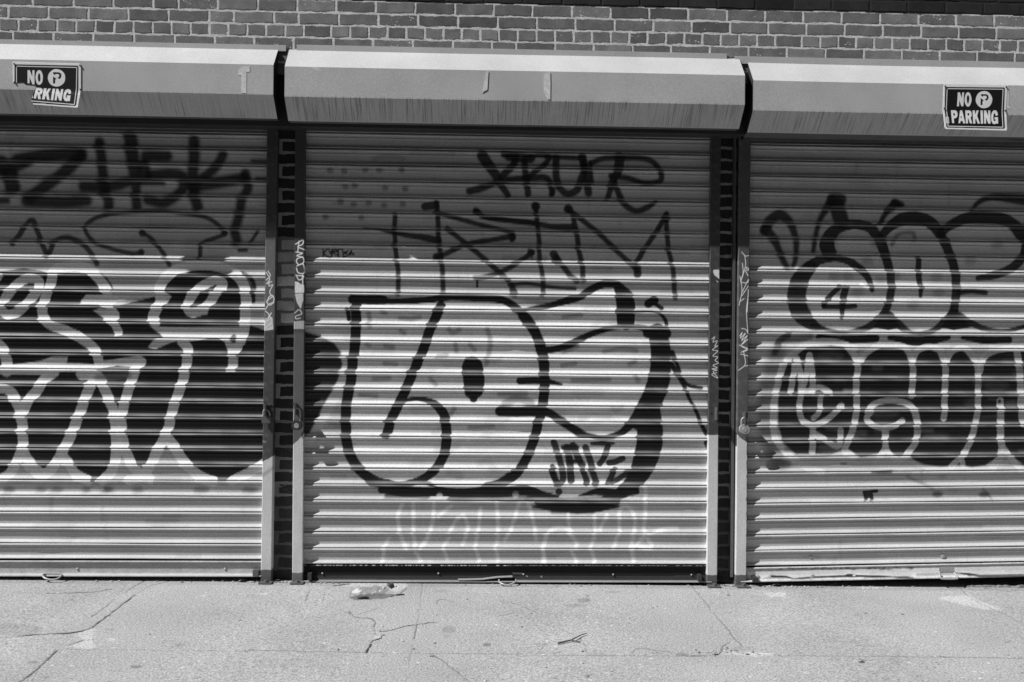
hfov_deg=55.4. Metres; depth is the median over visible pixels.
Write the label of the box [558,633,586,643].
twig
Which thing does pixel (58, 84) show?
no parking sign
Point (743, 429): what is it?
padlock
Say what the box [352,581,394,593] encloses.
crushed bottle
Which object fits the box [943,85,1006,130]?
no parking sign
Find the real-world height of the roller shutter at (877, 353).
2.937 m
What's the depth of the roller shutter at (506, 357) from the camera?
5.41 m
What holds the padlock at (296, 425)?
hanging from the roller shutter at (506, 357)
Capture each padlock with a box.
[261,409,271,423]
[291,407,302,429]
[739,417,749,433]
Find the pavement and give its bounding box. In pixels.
[0,576,1023,681]
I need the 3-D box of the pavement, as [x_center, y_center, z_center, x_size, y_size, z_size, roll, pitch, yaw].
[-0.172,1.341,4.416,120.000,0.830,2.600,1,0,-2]
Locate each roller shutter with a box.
[0,39,285,583]
[284,45,744,587]
[729,56,1023,587]
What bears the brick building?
on the pavement
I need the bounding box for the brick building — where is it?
[0,0,1023,583]
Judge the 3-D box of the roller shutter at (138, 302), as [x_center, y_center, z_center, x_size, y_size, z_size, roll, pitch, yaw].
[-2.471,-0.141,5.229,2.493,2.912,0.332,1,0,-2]
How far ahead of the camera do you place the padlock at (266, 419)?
5.31 m
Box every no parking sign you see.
[13,62,80,107]
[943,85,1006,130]

